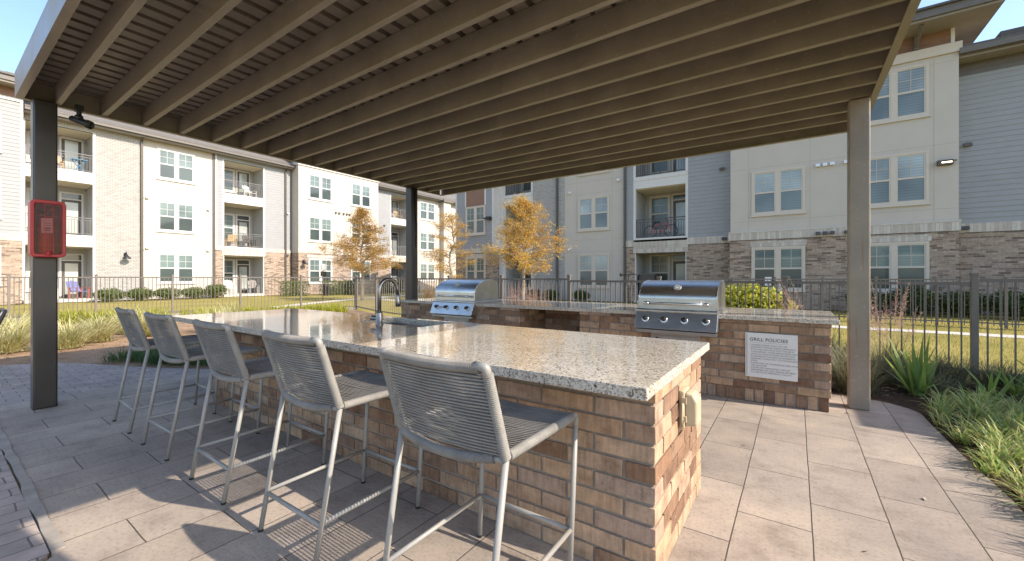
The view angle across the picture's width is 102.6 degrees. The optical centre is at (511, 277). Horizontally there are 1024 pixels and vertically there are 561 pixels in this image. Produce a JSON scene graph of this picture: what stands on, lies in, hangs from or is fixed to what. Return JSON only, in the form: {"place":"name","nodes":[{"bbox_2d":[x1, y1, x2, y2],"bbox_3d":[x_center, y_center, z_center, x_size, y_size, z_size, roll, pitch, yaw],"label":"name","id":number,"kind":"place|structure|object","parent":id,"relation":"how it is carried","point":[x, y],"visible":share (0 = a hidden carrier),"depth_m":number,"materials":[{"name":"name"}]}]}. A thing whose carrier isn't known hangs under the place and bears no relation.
{"place":"outdoors","nodes":[
{"label":"outdoors","id":0,"kind":"place"},
{"bbox_2d":[0,363,209,560],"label":"paving","id":1,"kind":"structure","parent":0,"point":[21,538],"depth_m":4.62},
{"bbox_2d":[101,345,207,366],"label":"mondo grass","id":2,"kind":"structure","parent":0,"point":[154,356],"depth_m":6.28,"materials":[{"name":"green plant"}]},
{"bbox_2d":[0,70,455,304],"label":"apartment building","id":3,"kind":"structure","parent":0,"point":[153,203],"depth_m":26.11,"materials":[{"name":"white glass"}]},
{"bbox_2d":[25,252,29,291],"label":"window","id":4,"kind":"structure","parent":3,"relation":"in","point":[27,256],"depth_m":21.83,"materials":[{"name":"white glass"}]},
{"bbox_2d":[61,261,80,297],"bbox_3d":[-24.862,0.095,23.159,0.090,2.070,0.780,0,0,35],"label":"door","id":5,"kind":"structure","parent":3,"relation":"in","point":[68,268],"depth_m":23.13,"materials":[{"name":"glass"}]},
{"bbox_2d":[61,199,80,234],"bbox_3d":[-24.887,-3.345,23.176,0.030,2.070,0.780,0,0,35],"label":"door","id":6,"kind":"structure","parent":3,"relation":"in","point":[73,208],"depth_m":23.21,"materials":[{"name":"glass"}]},
{"bbox_2d":[61,138,80,170],"bbox_3d":[-24.862,-6.805,23.159,0.090,2.070,0.780,0,0,35],"label":"door","id":7,"kind":"structure","parent":3,"relation":"in","point":[66,145],"depth_m":23.15,"materials":[{"name":"glass"}]},
{"bbox_2d":[66,281,89,298],"bbox_3d":[-23.713,0.650,22.392,0.770,0.980,0.620,0,0,5],"label":"porch chair","id":8,"kind":"object","parent":3,"relation":"on","point":[74,287],"visible":0.77,"depth_m":22.43,"materials":[{"name":"purple plastic"}]},
{"bbox_2d":[156,200,195,234],"bbox_3d":[-21.016,-3.760,25.710,0.070,1.940,1.970,0,0,35],"label":"window","id":9,"kind":"structure","parent":3,"relation":"in","point":[172,217],"depth_m":25.66,"materials":[{"name":"white glass"}]},
{"bbox_2d":[156,147,195,184],"bbox_3d":[-21.016,-6.960,25.710,0.070,1.940,1.970,0,0,35],"label":"window","id":10,"kind":"structure","parent":3,"relation":"in","point":[174,166],"depth_m":25.66,"materials":[{"name":"white glass"}]},
{"bbox_2d":[157,253,195,283],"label":"window","id":11,"kind":"structure","parent":3,"relation":"in","point":[168,264],"depth_m":25.68,"materials":[{"name":"white glass"}]},
{"bbox_2d":[224,213,234,242],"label":"window","id":12,"kind":"structure","parent":3,"relation":"in","point":[229,219],"depth_m":29.61,"materials":[{"name":"white glass"}]},
{"bbox_2d":[224,168,234,192],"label":"window","id":13,"kind":"structure","parent":3,"relation":"in","point":[229,174],"depth_m":29.64,"materials":[{"name":"white glass"}]},
{"bbox_2d":[224,259,235,287],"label":"window","id":14,"kind":"structure","parent":3,"relation":"in","point":[229,264],"depth_m":29.64,"materials":[{"name":"white glass"}]},
{"bbox_2d":[237,265,248,292],"bbox_3d":[-19.882,0.095,30.350,0.090,2.070,0.780,0,0,35],"label":"door","id":15,"kind":"structure","parent":3,"relation":"in","point":[243,270],"depth_m":30.39,"materials":[{"name":"glass"}]},
{"bbox_2d":[237,220,248,246],"bbox_3d":[-19.907,-3.185,30.367,0.030,2.070,0.780,0,0,35],"label":"door","id":16,"kind":"structure","parent":3,"relation":"in","point":[242,226],"depth_m":30.28,"materials":[{"name":"glass"}]},
{"bbox_2d":[237,171,248,195],"bbox_3d":[-19.882,-6.805,30.350,0.090,2.070,0.780,0,0,35],"label":"door","id":17,"kind":"structure","parent":3,"relation":"in","point":[243,177],"depth_m":30.28,"materials":[{"name":"glass"}]},
{"bbox_2d":[308,258,332,283],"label":"window","id":18,"kind":"structure","parent":3,"relation":"in","point":[314,265],"depth_m":32.29,"materials":[{"name":"white glass"}]},
{"bbox_2d":[308,216,332,243],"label":"window","id":19,"kind":"structure","parent":3,"relation":"in","point":[319,228],"depth_m":32.34,"materials":[{"name":"white glass"}]},
{"bbox_2d":[308,173,332,202],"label":"window","id":20,"kind":"structure","parent":3,"relation":"in","point":[319,187],"depth_m":32.34,"materials":[{"name":"white glass"}]},
{"bbox_2d":[351,260,370,283],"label":"window","id":21,"kind":"structure","parent":3,"relation":"in","point":[366,262],"depth_m":35.35,"materials":[{"name":"white glass"}]},
{"bbox_2d":[350,182,371,208],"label":"window","id":22,"kind":"structure","parent":3,"relation":"in","point":[360,194],"depth_m":35.37,"materials":[{"name":"white glass"}]},
{"bbox_2d":[419,232,434,251],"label":"window","id":23,"kind":"structure","parent":3,"relation":"in","point":[425,243],"depth_m":43.09,"materials":[{"name":"clear glass"}]},
{"bbox_2d":[419,263,435,281],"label":"window","id":24,"kind":"structure","parent":3,"relation":"in","point":[425,269],"depth_m":43.12,"materials":[{"name":"white glass"}]},
{"bbox_2d":[419,201,435,221],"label":"window","id":25,"kind":"structure","parent":3,"relation":"in","point":[426,210],"depth_m":43.12,"materials":[{"name":"white glass"}]},
{"bbox_2d":[273,293,430,307],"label":"path","id":26,"kind":"structure","parent":0,"point":[332,301],"depth_m":22.78,"materials":[{"name":"concrete"}]},
{"bbox_2d":[0,372,1023,560],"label":"patio","id":27,"kind":"structure","parent":0,"point":[836,482],"depth_m":2.46,"materials":[{"name":"stone"}]},
{"bbox_2d":[0,426,64,556],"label":"paving edge strip","id":28,"kind":"object","parent":27,"relation":"on","point":[51,535],"visible":0.8,"depth_m":2.37,"materials":[{"name":"concrete"}]},
{"bbox_2d":[112,307,219,433],"bbox_3d":[-3.208,0.784,3.833,0.554,1.036,0.680,0,0,36],"label":"bar stool","id":29,"kind":"object","parent":27,"relation":"on","point":[137,333],"visible":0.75,"depth_m":3.64,"materials":[{"name":"metal"}]},
{"bbox_2d":[141,312,265,460],"bbox_3d":[-2.484,0.784,3.325,0.554,1.036,0.680,0,0,34],"label":"bar stool","id":30,"kind":"object","parent":27,"relation":"on","point":[178,349],"visible":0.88,"depth_m":3.12,"materials":[{"name":"metal"}]},
{"bbox_2d":[189,319,331,504],"bbox_3d":[-1.674,0.784,2.764,0.554,1.036,0.680,0,0,35],"label":"bar stool","id":31,"kind":"object","parent":27,"relation":"on","point":[235,364],"visible":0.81,"depth_m":2.54,"materials":[{"name":"metal"}]},
{"bbox_2d":[257,329,426,560],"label":"bar stool","id":32,"kind":"object","parent":27,"relation":"on","point":[364,386],"visible":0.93,"depth_m":2.02,"materials":[{"name":"grey wicker"}]},
{"bbox_2d":[173,278,708,560],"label":"brick bar","id":33,"kind":"object","parent":27,"relation":"on","point":[634,402],"visible":0.57,"depth_m":2.08,"materials":[{"name":"brick"}]},
{"bbox_2d":[15,0,920,410],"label":"pergola","id":34,"kind":"object","parent":27,"relation":"on","point":[439,96],"visible":0.98,"depth_m":3.97,"materials":[{"name":"wood"}]},
{"bbox_2d":[27,199,65,257],"bbox_3d":[-4.557,-0.475,4.023,0.190,0.550,0.236,0,0,35],"label":"extinguisher cabinet","id":35,"kind":"object","parent":34,"relation":"attached to","point":[57,214],"visible":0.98,"depth_m":4.02,"materials":[{"name":"red plastic"}]},
{"bbox_2d":[35,208,54,253],"bbox_3d":[-4.570,-0.455,4.016,0.123,0.445,0.129,0,0,35],"label":"fire extinguisher","id":36,"kind":"object","parent":35,"relation":"in","point":[45,224],"visible":0.88,"depth_m":3.98,"materials":[{"name":"red metal"}]},
{"bbox_2d":[69,104,94,128],"bbox_3d":[-4.418,-1.644,4.205,0.208,0.235,0.097,0,0,-3],"label":"spotlight","id":37,"kind":"object","parent":34,"relation":"hanging from","point":[78,118],"visible":1,"depth_m":4.18,"materials":[{"name":"black metal"}]},
{"bbox_2d":[379,347,578,560],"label":"bar stool","id":38,"kind":"object","parent":27,"relation":"on","point":[483,421],"visible":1,"depth_m":1.49,"materials":[{"name":"grey wicker"}]},
{"bbox_2d":[400,298,839,411],"bbox_3d":[0.883,0.850,6.162,6.245,0.899,1.292,0,0,35],"label":"grill counter","id":39,"kind":"object","parent":27,"relation":"on","point":[722,364],"visible":0.42,"depth_m":4.46,"materials":[{"name":"brick"}]},
{"bbox_2d":[430,279,501,318],"bbox_3d":[-0.764,0.334,6.871,0.888,0.609,0.826,0,0,35],"label":"gas grill","id":40,"kind":"object","parent":39,"relation":"in","point":[454,298],"visible":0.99,"depth_m":6.60,"materials":[{"name":"silver metal"}]},
{"bbox_2d":[651,333,699,378],"bbox_3d":[1.870,0.883,4.719,0.540,0.503,0.043,0,0,35],"label":"access door","id":41,"kind":"structure","parent":39,"relation":"in","point":[653,335],"depth_m":4.71,"materials":[{"name":"silver metal"}]},
{"bbox_2d":[634,280,727,336],"bbox_3d":[2.040,0.334,4.930,0.888,0.609,0.826,0,0,35],"label":"gas grill","id":42,"kind":"object","parent":39,"relation":"in","point":[689,307],"visible":0.99,"depth_m":4.66,"materials":[{"name":"silver metal"}]},
{"bbox_2d":[745,332,799,381],"bbox_3d":[2.661,0.804,4.187,0.488,0.460,0.015,0,0,35],"label":"policy sign","id":43,"kind":"object","parent":39,"relation":"attached to","point":[771,356],"visible":1,"depth_m":4.19,"materials":[{"name":"grey"}]},
{"bbox_2d":[0,290,1023,557],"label":"ground","id":44,"kind":"structure","parent":0,"point":[268,302],"depth_m":13.71,"materials":[{"name":"plant"}]},
{"bbox_2d":[90,287,126,301],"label":"round bush","id":45,"kind":"object","parent":44,"relation":"on","point":[105,294],"visible":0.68,"depth_m":22.12,"materials":[{"name":"green plant"}]},
{"bbox_2d":[125,287,154,300],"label":"round bush","id":46,"kind":"object","parent":44,"relation":"on","point":[143,293],"visible":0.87,"depth_m":23.14,"materials":[{"name":"green plant"}]},
{"bbox_2d":[154,287,182,299],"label":"round bush","id":47,"kind":"object","parent":44,"relation":"on","point":[166,293],"visible":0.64,"depth_m":24.15,"materials":[{"name":"green plant"}]},
{"bbox_2d":[4,308,355,320],"bbox_3d":[-14.730,1.295,13.192,18.196,0.070,0.260,0,0,-26],"label":"mow strip","id":48,"kind":"object","parent":44,"relation":"on","point":[174,314],"visible":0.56,"depth_m":14.44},
{"bbox_2d":[0,274,355,317],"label":"metal fence","id":49,"kind":"object","parent":48,"relation":"on","point":[96,277],"visible":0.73,"depth_m":14.46,"materials":[{"name":"brown metal"}]},
{"bbox_2d":[0,310,386,368],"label":"planting bed","id":50,"kind":"object","parent":44,"relation":"on","point":[88,355],"visible":0.17,"depth_m":7.14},
{"bbox_2d":[0,314,29,354],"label":"variegated plant","id":51,"kind":"object","parent":50,"relation":"on","point":[12,341],"visible":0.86,"depth_m":7.15,"materials":[{"name":"yellow plant"}]},
{"bbox_2d":[0,308,29,337],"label":"variegated plant","id":52,"kind":"object","parent":50,"relation":"on","point":[19,320],"visible":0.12,"depth_m":8.37,"materials":[{"name":"yellow plant"}]},
{"bbox_2d":[24,307,94,324],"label":"lime shrub","id":53,"kind":"object","parent":50,"relation":"on","point":[73,314],"visible":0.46,"depth_m":11.60,"materials":[{"name":"yellow plant"}]},
{"bbox_2d":[24,314,107,348],"bbox_3d":[-8.262,0.967,7.556,1.408,0.668,1.601,0,0,35],"label":"variegated plant","id":54,"kind":"object","parent":50,"relation":"on","point":[71,337],"visible":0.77,"depth_m":7.59,"materials":[{"name":"yellow plant"}]},
{"bbox_2d":[59,312,122,342],"bbox_3d":[-8.488,0.964,8.442,1.498,0.674,1.428,0,0,-4],"label":"variegated plant","id":55,"kind":"object","parent":50,"relation":"on","point":[104,335],"visible":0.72,"depth_m":8.34,"materials":[{"name":"yellow plant"}]},
{"bbox_2d":[66,308,131,323],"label":"lime shrub","id":56,"kind":"object","parent":50,"relation":"on","point":[98,315],"visible":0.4,"depth_m":11.75,"materials":[{"name":"yellow plant"}]},
{"bbox_2d":[95,305,150,333],"bbox_3d":[-9.074,0.966,9.626,1.539,0.670,1.501,0,0,35],"label":"variegated plant","id":57,"kind":"object","parent":50,"relation":"on","point":[121,330],"visible":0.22,"depth_m":9.52,"materials":[{"name":"yellow plant"}]},
{"bbox_2d":[118,308,180,335],"bbox_3d":[-8.144,0.961,9.302,1.374,0.680,1.482,0,0,-11],"label":"variegated plant","id":58,"kind":"object","parent":50,"relation":"on","point":[146,329],"visible":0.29,"depth_m":9.21,"materials":[{"name":"yellow plant"}]},
{"bbox_2d":[136,305,191,320],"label":"lime shrub","id":59,"kind":"object","parent":50,"relation":"on","point":[159,313],"visible":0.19,"depth_m":12.55,"materials":[{"name":"yellow plant"}]},
{"bbox_2d":[179,305,223,314],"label":"lime shrub","id":60,"kind":"object","parent":50,"relation":"on","point":[202,310],"visible":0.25,"depth_m":12.77,"materials":[{"name":"green plant"}]},
{"bbox_2d":[215,300,246,312],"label":"variegated plant","id":61,"kind":"object","parent":50,"relation":"on","point":[232,309],"visible":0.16,"depth_m":11.44,"materials":[{"name":"yellow plant"}]},
{"bbox_2d":[309,301,347,312],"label":"lime shrub","id":62,"kind":"object","parent":50,"relation":"on","point":[335,308],"visible":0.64,"depth_m":14.59,"materials":[{"name":"green plant"}]},
{"bbox_2d":[2,326,1022,407],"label":"bark chips","id":63,"kind":"object","parent":50,"relation":"on","point":[192,334],"visible":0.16,"depth_m":6.25,"materials":[{"name":"brown wood"}]},
{"bbox_2d":[181,286,206,298],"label":"round bush","id":64,"kind":"object","parent":44,"relation":"on","point":[197,292],"visible":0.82,"depth_m":25.32,"materials":[{"name":"green plant"}]},
{"bbox_2d":[204,284,228,297],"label":"round bush","id":65,"kind":"object","parent":44,"relation":"on","point":[215,290],"visible":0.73,"depth_m":26.30,"materials":[{"name":"green plant"}]},
{"bbox_2d":[278,281,309,295],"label":"clipped hedge","id":66,"kind":"object","parent":44,"relation":"on","point":[288,293],"visible":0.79,"depth_m":29.13,"materials":[{"name":"green plant"}]},
{"bbox_2d":[320,264,329,300],"bbox_3d":[-10.607,0.270,23.334,0.450,2.100,0.407,0,0,35],"label":"pet waste station","id":67,"kind":"object","parent":44,"relation":"on","point":[325,289],"visible":1,"depth_m":23.26,"materials":[{"name":"black metal"}]},
{"bbox_2d":[318,280,347,294],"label":"clipped hedge","id":68,"kind":"object","parent":44,"relation":"on","point":[338,291],"visible":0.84,"depth_m":30.96,"materials":[{"name":"green plant"}]},
{"bbox_2d":[315,205,403,299],"bbox_3d":[-8.569,-1.494,24.071,4.248,5.632,4.669,0,0,5],"label":"autumn tree","id":69,"kind":"object","parent":44,"relation":"on","point":[358,217],"visible":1,"depth_m":23.70,"materials":[{"name":"orange plant"}]},
{"bbox_2d":[356,275,405,315],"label":"fence gate","id":70,"kind":"structure","parent":44,"relation":"on","point":[376,278],"depth_m":14.84,"materials":[{"name":"brown metal"}]},
{"bbox_2d":[421,211,475,277],"bbox_3d":[-3.671,-1.333,24.188,3.565,5.317,3.224,0,0,-20],"label":"autumn tree","id":71,"kind":"object","parent":44,"relation":"on","point":[449,218],"visible":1,"depth_m":23.96,"materials":[{"name":"gold leaf"},{"name":"grey bark"}]},
{"bbox_2d":[476,192,576,299],"bbox_3d":[0.317,-1.081,16.832,4.332,4.806,3.665,0,0,-31],"label":"autumn tree","id":72,"kind":"object","parent":44,"relation":"on","point":[521,232],"visible":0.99,"depth_m":16.66,"materials":[{"name":"gold leaf"},{"name":"grey bark"}]},
{"bbox_2d":[572,290,590,301],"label":"dark hedge","id":73,"kind":"object","parent":44,"relation":"on","point":[580,295],"visible":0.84,"depth_m":22.13,"materials":[{"name":"green plant"}]},
{"bbox_2d":[405,272,1023,381],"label":"metal fence","id":74,"kind":"object","parent":44,"relation":"on","point":[975,280],"visible":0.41,"depth_m":5.66,"materials":[{"name":"brown metal"}]},
{"bbox_2d":[455,0,1023,315],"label":"apartment building","id":75,"kind":"structure","parent":44,"relation":"on","point":[950,89],"depth_m":16.34,"materials":[{"name":"paint"}]},
{"bbox_2d":[465,205,485,235],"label":"window","id":76,"kind":"structure","parent":75,"relation":"in","point":[474,215],"depth_m":26.76,"materials":[{"name":"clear glass"}]},
{"bbox_2d":[466,256,485,277],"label":"window","id":77,"kind":"structure","parent":75,"relation":"in","point":[478,270],"depth_m":26.74,"materials":[{"name":"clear glass"}]},
{"bbox_2d":[577,194,609,231],"bbox_3d":[4.534,-3.565,22.872,1.941,1.940,0.069,0,0,35],"label":"window","id":78,"kind":"structure","parent":75,"relation":"in","point":[594,211],"depth_m":22.83,"materials":[{"name":"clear glass"}]},
{"bbox_2d":[578,253,609,288],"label":"window","id":79,"kind":"structure","parent":75,"relation":"in","point":[590,266],"depth_m":22.83,"materials":[{"name":"clear glass"}]},
{"bbox_2d":[638,274,657,288],"bbox_3d":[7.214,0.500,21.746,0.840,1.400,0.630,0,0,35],"label":"table","id":80,"kind":"object","parent":75,"relation":"on","point":[647,276],"visible":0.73,"depth_m":21.53,"materials":[{"name":"brown metal"}]},
{"bbox_2d":[649,254,669,279],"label":"window","id":81,"kind":"structure","parent":75,"relation":"in","point":[659,264],"depth_m":22.50,"materials":[{"name":"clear glass"}]},
{"bbox_2d":[648,194,670,233],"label":"window","id":82,"kind":"structure","parent":75,"relation":"in","point":[659,206],"depth_m":22.52,"materials":[{"name":"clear glass"}]},
{"bbox_2d":[648,160,670,175],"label":"window","id":83,"kind":"structure","parent":75,"relation":"in","point":[665,164],"depth_m":22.53,"materials":[{"name":"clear glass"}]},
{"bbox_2d":[673,261,684,279],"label":"door","id":84,"kind":"structure","parent":75,"relation":"in","point":[678,266],"depth_m":21.94,"materials":[{"name":"brown metal"}]},
{"bbox_2d":[673,200,684,235],"bbox_3d":[9.001,-3.105,21.871,0.780,2.070,0.090,0,0,35],"label":"door","id":85,"kind":"structure","parent":75,"relation":"in","point":[679,205],"depth_m":21.94,"materials":[{"name":"glass"}]},
{"bbox_2d":[673,158,684,171],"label":"door","id":86,"kind":"structure","parent":75,"relation":"in","point":[681,161],"depth_m":21.94,"materials":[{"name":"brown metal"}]},
{"bbox_2d":[750,165,806,216],"bbox_3d":[11.246,-3.625,17.372,1.990,1.970,0.070,0,0,35],"label":"window","id":87,"kind":"structure","parent":75,"relation":"in","point":[781,191],"depth_m":17.34,"materials":[{"name":"clear glass"}]},
{"bbox_2d":[751,245,806,291],"bbox_3d":[11.235,-0.360,17.356,1.990,1.920,0.070,0,0,35],"label":"window","id":88,"kind":"structure","parent":75,"relation":"in","point":[779,261],"depth_m":17.31,"materials":[{"name":"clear glass"}]},
{"bbox_2d":[870,241,929,293],"bbox_3d":[14.219,-0.360,15.289,1.990,1.920,0.070,0,0,35],"label":"window","id":89,"kind":"structure","parent":75,"relation":"in","point":[889,260],"depth_m":15.21,"materials":[{"name":"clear glass"}]},
{"bbox_2d":[870,150,930,208],"bbox_3d":[14.231,-3.625,15.305,1.990,1.970,0.070,0,0,35],"label":"window","id":90,"kind":"structure","parent":75,"relation":"in","point":[900,179],"depth_m":15.21,"materials":[{"name":"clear glass"}]},
{"bbox_2d":[870,62,930,125],"bbox_3d":[14.231,-6.785,15.305,1.990,1.970,0.070,0,0,35],"label":"window","id":91,"kind":"structure","parent":75,"relation":"in","point":[904,94],"depth_m":15.16,"materials":[{"name":"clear glass"}]},
{"bbox_2d":[725,283,797,309],"bbox_3d":[5.351,0.690,9.269,1.866,1.251,1.212,0,0,35],"label":"lime bush","id":92,"kind":"object","parent":44,"relation":"on","point":[764,299],"visible":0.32,"depth_m":8.99,"materials":[{"name":"green plant"}]},
{"bbox_2d":[693,276,1023,328],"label":"metal fence","id":93,"kind":"object","parent":44,"relation":"on","point":[1005,323],"visible":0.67,"depth_m":11.45,"materials":[{"name":"brown metal"}]},
{"bbox_2d":[844,289,894,313],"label":"dark hedge","id":94,"kind":"object","parent":44,"relation":"on","point":[882,301],"visible":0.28,"depth_m":14.60,"materials":[{"name":"green plant"}]},
{"bbox_2d":[886,285,941,314],"bbox_3d":[13.932,0.789,14.250,1.441,1.070,1.201,0,0,35],"label":"dark hedge","id":95,"kind":"object","parent":44,"relation":"on","point":[917,299],"visible":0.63,"depth_m":14.03,"materials":[{"name":"green plant"}]},
{"bbox_2d":[831,378,1023,511],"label":"planting bed","id":96,"kind":"object","parent":44,"relation":"on","point":[897,398],"visible":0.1,"depth_m":4.16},
{"bbox_2d":[764,277,846,352],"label":"plume grass","id":97,"kind":"object","parent":96,"relation":"on","point":[790,300],"depth_m":5.80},
{"bbox_2d":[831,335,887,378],"bbox_3d":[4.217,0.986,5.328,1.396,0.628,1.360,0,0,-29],"label":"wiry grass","id":98,"kind":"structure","parent":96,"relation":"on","point":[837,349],"depth_m":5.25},
{"bbox_2d":[831,339,950,397],"bbox_3d":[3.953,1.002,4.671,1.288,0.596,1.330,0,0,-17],"label":"wiry grass","id":99,"kind":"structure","parent":96,"relation":"on","point":[842,382],"depth_m":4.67,"materials":[{"name":"plant"}]},
{"bbox_2d":[870,278,924,374],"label":"plume grass","id":100,"kind":"object","parent":96,"relation":"on","point":[897,323],"depth_m":5.30,"materials":[{"name":"plant"}]},
{"bbox_2d":[884,334,962,395],"bbox_3d":[4.484,0.959,4.494,0.734,0.688,0.726,0,0,35],"label":"sword leaf plant","id":101,"kind":"object","parent":96,"relation":"on","point":[918,367],"visible":0.94,"depth_m":4.56,"materials":[{"name":"plant"}]},
{"bbox_2d":[895,367,975,394],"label":"wiry grass","id":102,"kind":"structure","parent":96,"relation":"on","point":[940,386],"depth_m":4.56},
{"bbox_2d":[909,382,1023,505],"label":"liriope border","id":103,"kind":"object","parent":96,"relation":"on","point":[996,448],"visible":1,"depth_m":3.28,"materials":[{"name":"green plant"}]},
{"bbox_2d":[965,367,1022,402],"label":"sword leaf plant","id":104,"kind":"object","parent":96,"relation":"on","point":[991,385],"visible":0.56,"depth_m":4.24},
{"bbox_2d":[975,365,1023,395],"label":"sword leaf plant","id":105,"kind":"object","parent":96,"relation":"on","point":[1012,390],"visible":0.84,"depth_m":4.53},
{"bbox_2d":[933,290,990,316],"bbox_3d":[14.963,0.858,13.644,1.491,0.914,1.170,0,0,35],"label":"dark hedge","id":106,"kind":"object","parent":44,"relation":"on","point":[967,302],"visible":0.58,"depth_m":13.51,"materials":[{"name":"green plant"}]},
{"bbox_2d":[983,289,1023,318],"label":"dark hedge","id":107,"kind":"object","parent":44,"relation":"on","point":[1021,303],"visible":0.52,"depth_m":12.91,"materials":[{"name":"green plant"}]},
{"bbox_2d":[0,0,1023,72],"label":"sky","id":108,"kind":"structure","parent":0,"point":[19,19],"materials":[{"name":"blue"}]},
{"bbox_2d":[831,313,1023,379],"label":"lawn grass","id":109,"kind":"structure","parent":0,"point":[956,336],"depth_m":8.85,"materials":[{"name":"plant"}]},
{"bbox_2d":[832,325,1023,337],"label":"path","id":110,"kind":"structure","parent":0,"point":[957,333],"depth_m":9.89,"materials":[{"name":"concrete"}]},
{"bbox_2d":[904,348,993,388],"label":"wiry grass","id":111,"kind":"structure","parent":0,"point":[957,374],"depth_m":4.92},
{"bbox_2d":[948,354,1023,393],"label":"wiry grass","id":112,"kind":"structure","parent":0,"point":[984,379],"depth_m":4.81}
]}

